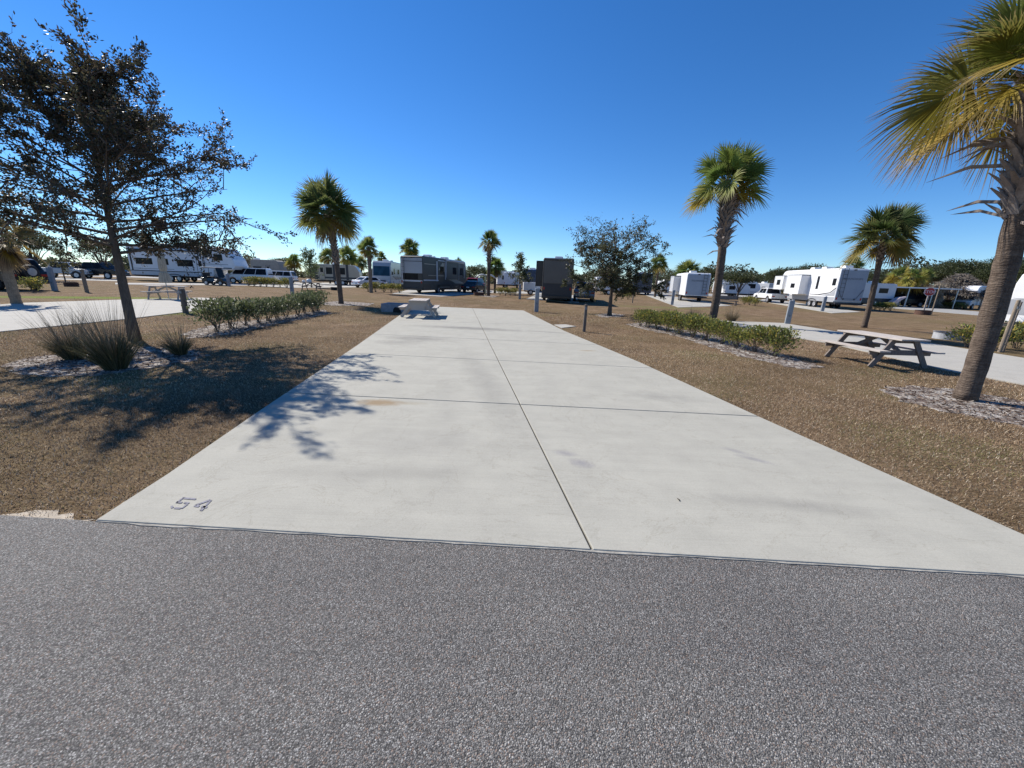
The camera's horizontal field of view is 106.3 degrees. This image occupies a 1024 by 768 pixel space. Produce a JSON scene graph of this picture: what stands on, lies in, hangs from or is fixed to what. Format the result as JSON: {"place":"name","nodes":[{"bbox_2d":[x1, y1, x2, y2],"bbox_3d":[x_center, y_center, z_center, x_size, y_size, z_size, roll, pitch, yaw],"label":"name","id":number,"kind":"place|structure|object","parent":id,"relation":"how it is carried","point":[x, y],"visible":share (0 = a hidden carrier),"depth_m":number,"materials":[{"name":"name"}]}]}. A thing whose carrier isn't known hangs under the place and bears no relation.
{"place":"outdoors","nodes":[
{"label":"outdoors","id":0,"kind":"place"},
{"bbox_2d":[0,515,1023,767],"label":"road","id":1,"kind":"structure","parent":0,"point":[122,645],"depth_m":1.91,"materials":[{"name":"grey asphalt"}]},
{"bbox_2d":[0,271,1023,533],"bbox_3d":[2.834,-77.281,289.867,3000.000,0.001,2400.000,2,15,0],"label":"ground","id":2,"kind":"structure","parent":0,"point":[900,323],"depth_m":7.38,"materials":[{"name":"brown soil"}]},
{"bbox_2d":[0,259,49,289],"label":"parked suv","id":3,"kind":"object","parent":2,"relation":"on","point":[36,270],"visible":0.45,"depth_m":24.77,"materials":[{"name":"black paint"}]},
{"bbox_2d":[0,217,53,303],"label":"palm tree","id":4,"kind":"object","parent":2,"relation":"on","point":[11,259],"visible":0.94,"depth_m":16.51,"materials":[{"name":"green plant"}]},
{"bbox_2d":[17,276,47,291],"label":"shrub","id":5,"kind":"object","parent":2,"relation":"on","point":[29,282],"visible":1,"depth_m":23.44,"materials":[{"name":"green plant"}]},
{"bbox_2d":[2,229,64,263],"bbox_3d":[-48.055,-12.958,38.253,5.261,5.214,5.875,-4,16,-21],"label":"broadleaf tree","id":6,"kind":"object","parent":2,"relation":"on","point":[44,242],"visible":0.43,"depth_m":38.00,"materials":[{"name":"green plant"}]},
{"bbox_2d":[2,510,96,520],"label":"sand verge","id":7,"kind":"structure","parent":2,"relation":"on","point":[42,513],"depth_m":2.87,"materials":[{"name":"beige sand"}]},
{"bbox_2d":[45,266,58,290],"bbox_3d":[-30.416,-6.940,25.374,0.240,1.590,0.240,-1,16,-11],"label":"utility pedestal","id":8,"kind":"object","parent":2,"relation":"on","point":[51,278],"visible":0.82,"depth_m":25.33,"materials":[{"name":"grey plastic"}]},
{"bbox_2d":[42,245,78,281],"bbox_3d":[-40.742,-10.874,34.761,2.137,3.516,2.035,8,16,20],"label":"young tree","id":9,"kind":"object","parent":2,"relation":"on","point":[60,253],"visible":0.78,"depth_m":34.49,"materials":[{"name":"green plant"}]},
{"bbox_2d":[71,235,120,277],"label":"broadleaf tree","id":10,"kind":"object","parent":2,"relation":"on","point":[90,248],"visible":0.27,"depth_m":48.71,"materials":[{"name":"green plant"}]},
{"bbox_2d":[0,298,214,331],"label":"neighbour pad","id":11,"kind":"object","parent":2,"relation":"on","point":[9,319],"visible":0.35,"depth_m":15.15,"materials":[{"name":"concrete"}]},
{"bbox_2d":[157,254,171,298],"bbox_3d":[-19.811,-6.164,21.892,0.591,2.600,0.597,2,15,0],"label":"patio umbrella","id":12,"kind":"object","parent":11,"relation":"on","point":[164,277],"visible":0.77,"depth_m":21.72,"materials":[{"name":"fabric"}]},
{"bbox_2d":[140,285,192,299],"bbox_3d":[-19.801,-5.243,22.091,1.830,0.789,1.682,-4,16,-21],"label":"picnic table","id":13,"kind":"object","parent":11,"relation":"on","point":[157,291],"visible":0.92,"depth_m":21.87,"materials":[{"name":"grey wood"}]},
{"bbox_2d":[0,0,297,341],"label":"oak tree","id":14,"kind":"object","parent":2,"relation":"on","point":[115,117],"visible":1,"depth_m":8.05,"materials":[{"name":"green plant"}]},
{"bbox_2d":[178,289,188,313],"bbox_3d":[-13.329,-3.348,15.593,0.199,1.010,0.210,2,15,0],"label":"wooden post","id":15,"kind":"object","parent":2,"relation":"on","point":[182,293],"visible":0.81,"depth_m":15.52,"materials":[{"name":"grey wood"}]},
{"bbox_2d":[126,243,247,281],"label":"fifth wheel trailer","id":16,"kind":"object","parent":2,"relation":"on","point":[151,269],"visible":0.51,"depth_m":48.20,"materials":[{"name":"white metal"}]},
{"bbox_2d":[224,268,273,283],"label":"parked van","id":17,"kind":"object","parent":2,"relation":"on","point":[235,276],"visible":0.58,"depth_m":49.98,"materials":[{"name":"white paint"}]},
{"bbox_2d":[245,258,286,270],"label":"travel trailer","id":18,"kind":"object","parent":2,"relation":"on","point":[274,265],"visible":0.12,"depth_m":74.05,"materials":[{"name":"beige paint"}]},
{"bbox_2d":[283,253,303,272],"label":"palm tree","id":19,"kind":"object","parent":2,"relation":"on","point":[291,262],"visible":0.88,"depth_m":72.64,"materials":[{"name":"green plant"}]},
{"bbox_2d":[298,245,323,286],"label":"young tree","id":20,"kind":"object","parent":2,"relation":"on","point":[308,254],"visible":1,"depth_m":44.90,"materials":[{"name":"green plant"}]},
{"bbox_2d":[318,248,332,283],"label":"palm tree","id":21,"kind":"object","parent":2,"relation":"on","point":[323,257],"visible":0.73,"depth_m":62.50,"materials":[{"name":"green plant"}]},
{"bbox_2d":[339,245,359,284],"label":"palm tree","id":22,"kind":"object","parent":2,"relation":"on","point":[352,255],"visible":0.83,"depth_m":60.53,"materials":[{"name":"green plant"}]},
{"bbox_2d":[355,235,379,292],"bbox_3d":[-14.056,-11.720,37.613,2.403,5.548,2.534,2,15,0],"label":"palm tree","id":23,"kind":"object","parent":2,"relation":"on","point":[368,254],"visible":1,"depth_m":37.38,"materials":[{"name":"green plant"}]},
{"bbox_2d":[351,276,387,286],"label":"parked sedan","id":24,"kind":"object","parent":2,"relation":"on","point":[358,282],"visible":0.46,"depth_m":50.91,"materials":[{"name":"white paint"}]},
{"bbox_2d":[372,259,400,284],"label":"motorhome","id":25,"kind":"object","parent":2,"relation":"on","point":[388,271],"visible":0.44,"depth_m":55.19,"materials":[{"name":"silver metal"}]},
{"bbox_2d":[381,302,412,312],"bbox_3d":[-5.901,-3.909,19.719,1.300,0.460,0.953,3,15,4],"label":"fire pit","id":26,"kind":"object","parent":2,"relation":"on","point":[389,307],"visible":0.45,"depth_m":19.27,"materials":[{"name":"metal"}]},
{"bbox_2d":[397,238,420,255],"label":"palm tree","id":27,"kind":"object","parent":2,"relation":"on","point":[409,247],"visible":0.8,"depth_m":58.29,"materials":[{"name":"green plant"}]},
{"bbox_2d":[55,277,858,312],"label":"pads","id":28,"kind":"object","parent":2,"relation":"on","point":[684,302],"visible":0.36,"depth_m":44.07,"materials":[{"name":"concrete"}]},
{"bbox_2d":[41,262,98,277],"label":"parked pickup","id":29,"kind":"object","parent":28,"relation":"on","point":[75,272],"visible":0.54,"depth_m":46.80,"materials":[{"name":"silver metal"}]},
{"bbox_2d":[64,262,130,278],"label":"parked pickup","id":30,"kind":"object","parent":28,"relation":"on","point":[98,268],"visible":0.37,"depth_m":48.06,"materials":[{"name":"black paint"}]},
{"bbox_2d":[263,271,298,283],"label":"parked suv","id":31,"kind":"object","parent":28,"relation":"on","point":[280,274],"visible":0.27,"depth_m":53.23,"materials":[{"name":"white paint"}]},
{"bbox_2d":[313,262,361,284],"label":"travel trailer","id":32,"kind":"object","parent":28,"relation":"on","point":[349,273],"visible":0.57,"depth_m":57.47,"materials":[{"name":"white plastic"}]},
{"bbox_2d":[400,254,470,292],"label":"motorhome","id":33,"kind":"object","parent":28,"relation":"on","point":[424,272],"visible":0.93,"depth_m":41.11,"materials":[{"name":"grey metal"}]},
{"bbox_2d":[461,281,486,292],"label":"parked sedan","id":34,"kind":"object","parent":28,"relation":"on","point":[472,286],"visible":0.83,"depth_m":46.27,"materials":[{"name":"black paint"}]},
{"bbox_2d":[535,256,573,300],"bbox_3d":[4.391,-10.354,37.885,3.600,3.945,11.950,4,15,6],"label":"motorhome","id":35,"kind":"object","parent":28,"relation":"on","point":[551,273],"visible":1,"depth_m":32.36,"materials":[{"name":"black metal"}]},
{"bbox_2d":[669,271,710,300],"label":"travel trailer","id":36,"kind":"object","parent":28,"relation":"on","point":[692,284],"visible":0.98,"depth_m":43.64,"materials":[{"name":"white plastic"}]},
{"bbox_2d":[753,288,787,302],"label":"parked pickup","id":37,"kind":"object","parent":28,"relation":"on","point":[769,294],"visible":0.91,"depth_m":51.17,"materials":[{"name":"white paint"}]},
{"bbox_2d":[773,266,869,307],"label":"fifth wheel trailer","id":38,"kind":"object","parent":28,"relation":"on","point":[814,286],"visible":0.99,"depth_m":40.85,"materials":[{"name":"white plastic"}]},
{"bbox_2d":[466,263,486,277],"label":"broadleaf tree","id":39,"kind":"object","parent":2,"relation":"on","point":[472,270],"visible":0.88,"depth_m":66.26,"materials":[{"name":"green plant"}]},
{"bbox_2d":[486,256,505,292],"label":"palm tree","id":40,"kind":"object","parent":2,"relation":"on","point":[496,269],"visible":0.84,"depth_m":47.66,"materials":[{"name":"green plant"}]},
{"bbox_2d":[7,322,1000,499],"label":"fallen leaves","id":41,"kind":"object","parent":2,"relation":"on","point":[328,363],"visible":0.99,"depth_m":5.56,"materials":[{"name":"brown plant"}]},
{"bbox_2d":[504,271,518,287],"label":"travel trailer","id":42,"kind":"object","parent":2,"relation":"on","point":[508,281],"visible":0.63,"depth_m":77.29,"materials":[{"name":"white plastic"}]},
{"bbox_2d":[0,295,1023,426],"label":"mulch bed","id":43,"kind":"object","parent":2,"relation":"on","point":[210,329],"visible":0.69,"depth_m":7.52,"materials":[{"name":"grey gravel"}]},
{"bbox_2d":[13,304,95,359],"bbox_3d":[-8.704,-0.986,7.391,1.140,1.133,1.184,2,15,0],"label":"grass clump","id":44,"kind":"object","parent":43,"relation":"on","point":[65,355],"visible":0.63,"depth_m":7.31,"materials":[{"name":"green plant"}]},
{"bbox_2d":[38,294,152,370],"bbox_3d":[-7.154,-0.894,6.748,1.325,1.402,1.387,13,19,35],"label":"grass clump","id":45,"kind":"object","parent":43,"relation":"on","point":[104,355],"visible":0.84,"depth_m":6.71,"materials":[{"name":"green plant"}]},
{"bbox_2d":[149,313,198,355],"bbox_3d":[-7.111,-1.024,8.147,0.815,0.918,0.913,2,15,0],"label":"grass clump","id":46,"kind":"object","parent":43,"relation":"on","point":[177,348],"visible":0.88,"depth_m":8.11,"materials":[{"name":"green plant"}]},
{"bbox_2d":[181,296,242,331],"bbox_3d":[-8.714,-2.011,11.251,1.437,1.095,1.465,-7,18,-29],"label":"shrub","id":47,"kind":"object","parent":43,"relation":"on","point":[217,309],"visible":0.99,"depth_m":11.09,"materials":[{"name":"green plant"}]},
{"bbox_2d":[211,295,261,328],"bbox_3d":[-8.809,-2.217,12.037,1.409,1.064,1.412,-4,16,-20],"label":"shrub","id":48,"kind":"object","parent":43,"relation":"on","point":[238,307],"visible":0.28,"depth_m":12.07,"materials":[{"name":"green plant"}]},
{"bbox_2d":[228,298,266,325],"bbox_3d":[-8.876,-2.352,12.702,1.328,0.965,1.267,12,18,32],"label":"shrub","id":49,"kind":"object","parent":43,"relation":"on","point":[251,308],"visible":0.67,"depth_m":12.63,"materials":[{"name":"green plant"}]},
{"bbox_2d":[236,297,275,322],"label":"shrub","id":50,"kind":"object","parent":43,"relation":"on","point":[265,303],"visible":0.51,"depth_m":13.47,"materials":[{"name":"green plant"}]},
{"bbox_2d":[248,298,286,320],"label":"shrub","id":51,"kind":"object","parent":43,"relation":"on","point":[276,305],"visible":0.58,"depth_m":14.15,"materials":[{"name":"green plant"}]},
{"bbox_2d":[271,296,303,316],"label":"shrub","id":52,"kind":"object","parent":43,"relation":"on","point":[292,305],"visible":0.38,"depth_m":15.47,"materials":[{"name":"green plant"}]},
{"bbox_2d":[281,292,319,315],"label":"shrub","id":53,"kind":"object","parent":43,"relation":"on","point":[301,296],"visible":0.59,"depth_m":16.31,"materials":[{"name":"green plant"}]},
{"bbox_2d":[285,290,324,313],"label":"shrub","id":54,"kind":"object","parent":43,"relation":"on","point":[311,297],"visible":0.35,"depth_m":17.08,"materials":[{"name":"green plant"}]},
{"bbox_2d":[302,289,332,310],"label":"shrub","id":55,"kind":"object","parent":43,"relation":"on","point":[321,293],"visible":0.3,"depth_m":18.18,"materials":[{"name":"green plant"}]},
{"bbox_2d":[291,168,364,303],"bbox_3d":[-10.570,-8.476,22.480,3.965,7.521,4.475,-10,20,-38],"label":"palm tree","id":56,"kind":"object","parent":43,"relation":"on","point":[332,221],"visible":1,"depth_m":21.64,"materials":[{"name":"green plant"}]},
{"bbox_2d":[477,229,502,295],"bbox_3d":[-2.404,-12.565,39.818,2.618,6.838,2.485,14,19,38],"label":"palm tree","id":57,"kind":"object","parent":43,"relation":"on","point":[489,235],"visible":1,"depth_m":39.34,"materials":[{"name":"green plant"}]},
{"bbox_2d":[559,214,672,314],"bbox_3d":[5.957,-6.689,21.605,5.700,5.690,5.435,-5,17,-23],"label":"oak tree","id":58,"kind":"object","parent":43,"relation":"on","point":[608,271],"visible":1,"depth_m":20.91,"materials":[{"name":"green plant"}]},
{"bbox_2d":[656,309,688,331],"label":"shrub","id":59,"kind":"object","parent":43,"relation":"on","point":[662,313],"visible":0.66,"depth_m":15.01,"materials":[{"name":"green plant"}]},
{"bbox_2d":[678,312,714,337],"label":"shrub","id":60,"kind":"object","parent":43,"relation":"on","point":[691,324],"visible":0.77,"depth_m":13.69,"materials":[{"name":"green plant"}]},
{"bbox_2d":[755,325,804,356],"bbox_3d":[7.362,-1.171,10.619,1.210,0.939,1.226,9,17,24],"label":"shrub","id":61,"kind":"object","parent":43,"relation":"on","point":[783,332],"visible":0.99,"depth_m":10.50,"materials":[{"name":"green plant"}]},
{"bbox_2d":[859,0,1023,401],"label":"palm tree","id":62,"kind":"object","parent":43,"relation":"on","point":[996,43],"visible":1,"depth_m":6.27,"materials":[{"name":"green plant"}]},
{"bbox_2d":[58,275,978,314],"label":"campground lane","id":63,"kind":"structure","parent":2,"relation":"on","point":[936,310],"depth_m":46.71,"materials":[{"name":"grey asphalt"}]},
{"bbox_2d":[201,267,230,284],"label":"golf cart","id":64,"kind":"object","parent":63,"relation":"on","point":[206,278],"visible":0.94,"depth_m":42.40,"materials":[{"name":"black paint"}]},
{"bbox_2d":[858,281,896,304],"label":"motorhome","id":65,"kind":"object","parent":63,"relation":"on","point":[885,292],"visible":0.23,"depth_m":52.94,"materials":[{"name":"white plastic"}]},
{"bbox_2d":[894,294,928,306],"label":"parked suv","id":66,"kind":"object","parent":63,"relation":"on","point":[917,300],"visible":0.51,"depth_m":54.62,"materials":[{"name":"black paint"}]},
{"bbox_2d":[507,252,532,294],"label":"young tree","id":67,"kind":"object","parent":2,"relation":"on","point":[520,263],"visible":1,"depth_m":44.83,"materials":[{"name":"green plant"}]},
{"bbox_2d":[23,251,1023,299],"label":"treeline","id":68,"kind":"object","parent":2,"relation":"on","point":[127,266],"visible":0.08,"depth_m":105.76,"materials":[{"name":"green plant"}]},
{"bbox_2d":[95,520,1023,577],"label":"slab lip","id":69,"kind":"object","parent":2,"relation":"on","point":[582,550],"visible":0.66,"depth_m":2.68,"materials":[{"name":"grey concrete"}]},
{"bbox_2d":[97,307,1023,575],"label":"concrete pad","id":70,"kind":"object","parent":2,"relation":"on","point":[413,424],"visible":0.94,"depth_m":3.77,"materials":[{"name":"grey concrete"}]},
{"bbox_2d":[398,298,439,317],"bbox_3d":[-4.225,-3.487,17.646,1.682,0.789,1.830,0,15,-7],"label":"picnic table","id":71,"kind":"object","parent":70,"relation":"on","point":[417,303],"visible":0.97,"depth_m":16.96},
{"bbox_2d":[472,308,591,548],"bbox_3d":[-0.994,-1.703,13.143,7.059,0.082,23.225,0,15,-8],"label":"joint bed","id":72,"kind":"object","parent":70,"relation":"in","point":[547,460],"visible":0.1,"depth_m":3.82,"materials":[{"name":"grey concrete"}]},
{"bbox_2d":[572,282,594,301],"bbox_3d":[6.958,-8.965,37.266,2.240,1.776,4.960,4,15,8],"label":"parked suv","id":73,"kind":"object","parent":2,"relation":"on","point":[576,291],"visible":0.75,"depth_m":35.05,"materials":[{"name":"black metal"}]},
{"bbox_2d":[635,308,659,327],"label":"shrub","id":74,"kind":"object","parent":2,"relation":"on","point":[643,311],"visible":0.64,"depth_m":16.36,"materials":[{"name":"green plant"}]},
{"bbox_2d":[651,252,668,296],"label":"palm tree","id":75,"kind":"object","parent":2,"relation":"on","point":[659,267],"visible":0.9,"depth_m":54.94,"materials":[{"name":"green plant"}]},
{"bbox_2d":[647,268,675,292],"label":"broadleaf tree","id":76,"kind":"object","parent":2,"relation":"on","point":[669,273],"visible":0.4,"depth_m":80.33,"materials":[{"name":"green plant"}]},
{"bbox_2d":[663,313,688,334],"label":"shrub","id":77,"kind":"object","parent":2,"relation":"on","point":[677,318],"visible":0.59,"depth_m":14.49,"materials":[{"name":"green plant"}]},
{"bbox_2d":[673,258,701,275],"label":"palm tree","id":78,"kind":"object","parent":2,"relation":"on","point":[688,264],"visible":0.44,"depth_m":58.89,"materials":[{"name":"green plant"}]},
{"bbox_2d":[690,316,719,339],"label":"shrub","id":79,"kind":"object","parent":2,"relation":"on","point":[705,321],"visible":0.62,"depth_m":13.19,"materials":[{"name":"green plant"}]},
{"bbox_2d":[704,318,739,343],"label":"shrub","id":80,"kind":"object","parent":2,"relation":"on","point":[724,325],"visible":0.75,"depth_m":12.47,"materials":[{"name":"green plant"}]},
{"bbox_2d":[679,138,774,318],"bbox_3d":[10.311,-7.283,19.056,3.832,8.502,3.952,2,15,0],"label":"palm tree","id":81,"kind":"object","parent":2,"relation":"on","point":[739,167],"visible":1,"depth_m":18.30,"materials":[{"name":"green plant"}]},
{"bbox_2d":[721,283,750,295],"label":"travel trailer","id":82,"kind":"object","parent":2,"relation":"on","point":[727,289],"visible":0.69,"depth_m":70.32,"materials":[{"name":"white plastic"}]},
{"bbox_2d":[722,326,750,347],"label":"shrub","id":83,"kind":"object","parent":2,"relation":"on","point":[731,334],"visible":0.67,"depth_m":11.80,"materials":[{"name":"green plant"}]},
{"bbox_2d":[724,272,757,299],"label":"broadleaf tree","id":84,"kind":"object","parent":2,"relation":"on","point":[741,279],"visible":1,"depth_m":57.21,"materials":[{"name":"green plant"}]},
{"bbox_2d":[733,324,779,351],"bbox_3d":[7.169,-1.315,11.233,1.228,0.871,1.202,15,20,39],"label":"shrub","id":85,"kind":"object","parent":2,"relation":"on","point":[746,335],"visible":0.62,"depth_m":11.18,"materials":[{"name":"green plant"}]},
{"bbox_2d":[758,267,784,282],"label":"oak tree","id":86,"kind":"object","parent":2,"relation":"on","point":[770,276],"visible":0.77,"depth_m":90.90,"materials":[{"name":"green plant"}]},
{"bbox_2d":[784,300,794,323],"bbox_3d":[14.926,-3.851,20.632,0.240,1.340,0.240,8,17,22],"label":"utility pedestal","id":87,"kind":"object","parent":2,"relation":"on","point":[790,308],"visible":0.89,"depth_m":20.57,"materials":[{"name":"grey plastic"}]},
{"bbox_2d":[722,321,1023,384],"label":"neighbour pad","id":88,"kind":"object","parent":2,"relation":"on","point":[1005,368],"visible":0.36,"depth_m":11.78,"materials":[{"name":"concrete"}]},
{"bbox_2d":[819,330,944,368],"bbox_3d":[9.747,-0.928,10.277,1.682,0.789,1.830,1,15,-3],"label":"picnic table","id":89,"kind":"object","parent":2,"relation":"on","point":[877,355],"visible":0.94,"depth_m":9.74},
{"bbox_2d":[836,201,931,327],"bbox_3d":[18.622,-5.964,19.521,3.329,6.301,3.489,-4,17,-22],"label":"palm tree","id":90,"kind":"object","parent":2,"relation":"on","point":[894,227],"visible":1,"depth_m":18.95,"materials":[{"name":"green plant"}]},
{"bbox_2d":[882,265,911,291],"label":"palm tree","id":91,"kind":"object","parent":2,"relation":"on","point":[892,277],"visible":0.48,"depth_m":57.03,"materials":[{"name":"green plant"}]},
{"bbox_2d":[895,267,930,306],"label":"palm tree","id":92,"kind":"object","parent":2,"relation":"on","point":[917,278],"visible":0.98,"depth_m":53.18,"materials":[{"name":"green plant"}]},
{"bbox_2d":[864,287,961,308],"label":"carport","id":93,"kind":"object","parent":2,"relation":"on","point":[912,292],"visible":0.31,"depth_m":52.82,"materials":[{"name":"metal"}]},
{"bbox_2d":[922,282,951,307],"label":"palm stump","id":94,"kind":"object","parent":2,"relation":"on","point":[940,299],"visible":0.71,"depth_m":52.83,"materials":[{"name":"plant"}]},
{"bbox_2d":[932,331,963,340],"bbox_3d":[18.689,-2.067,16.457,0.990,0.348,0.990,2,15,0],"label":"fire ring","id":95,"kind":"object","parent":2,"relation":"on","point":[937,335],"visible":0.45,"depth_m":16.32,"materials":[{"name":"metal"}]},
{"bbox_2d":[922,272,986,309],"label":"thatched hut","id":96,"kind":"object","parent":2,"relation":"on","point":[957,281],"visible":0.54,"depth_m":54.00,"materials":[{"name":"grey plant"}]},
{"bbox_2d":[943,323,975,347],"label":"shrub","id":97,"kind":"object","parent":2,"relation":"on","point":[966,331],"visible":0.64,"depth_m":13.91,"materials":[{"name":"green plant"}]},
{"bbox_2d":[932,258,989,299],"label":"oak tree","id":98,"kind":"object","parent":2,"relation":"on","point":[956,267],"visible":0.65,"depth_m":77.02,"materials":[{"name":"green plant"}]},
{"bbox_2d":[940,262,990,284],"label":"oak tree","id":99,"kind":"object","parent":2,"relation":"on","point":[983,272],"visible":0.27,"depth_m":73.48,"materials":[{"name":"green plant"}]},
{"bbox_2d":[950,286,986,308],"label":"camper van","id":100,"kind":"object","parent":2,"relation":"on","point":[973,301],"visible":0.41,"depth_m":53.11,"materials":[{"name":"white paint"}]},
{"bbox_2d":[997,300,1020,352],"bbox_3d":[16.736,-1.917,12.931,0.104,1.780,0.114,2,15,0],"label":"wooden post","id":101,"kind":"object","parent":2,"relation":"on","point":[1009,325],"visible":0.89,"depth_m":12.91,"materials":[{"name":"beige wood"}]},
{"bbox_2d":[997,327,1021,345],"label":"shrub","id":102,"kind":"object","parent":2,"relation":"on","point":[1013,333],"visible":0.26,"depth_m":13.71,"materials":[{"name":"green plant"}]},
{"bbox_2d":[998,321,1023,348],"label":"shrub","id":103,"kind":"object","parent":2,"relation":"on","point":[1021,326],"visible":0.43,"depth_m":14.11,"materials":[{"name":"green plant"}]},
{"bbox_2d":[1003,274,1023,326],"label":"travel trailer","id":104,"kind":"object","parent":2,"relation":"on","point":[1018,293],"visible":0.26,"depth_m":17.88,"materials":[{"name":"white plastic"}]},
{"bbox_2d":[0,0,1023,284],"label":"sky","id":105,"kind":"structure","parent":0,"point":[449,122],"materials":[{"name":"blue"}]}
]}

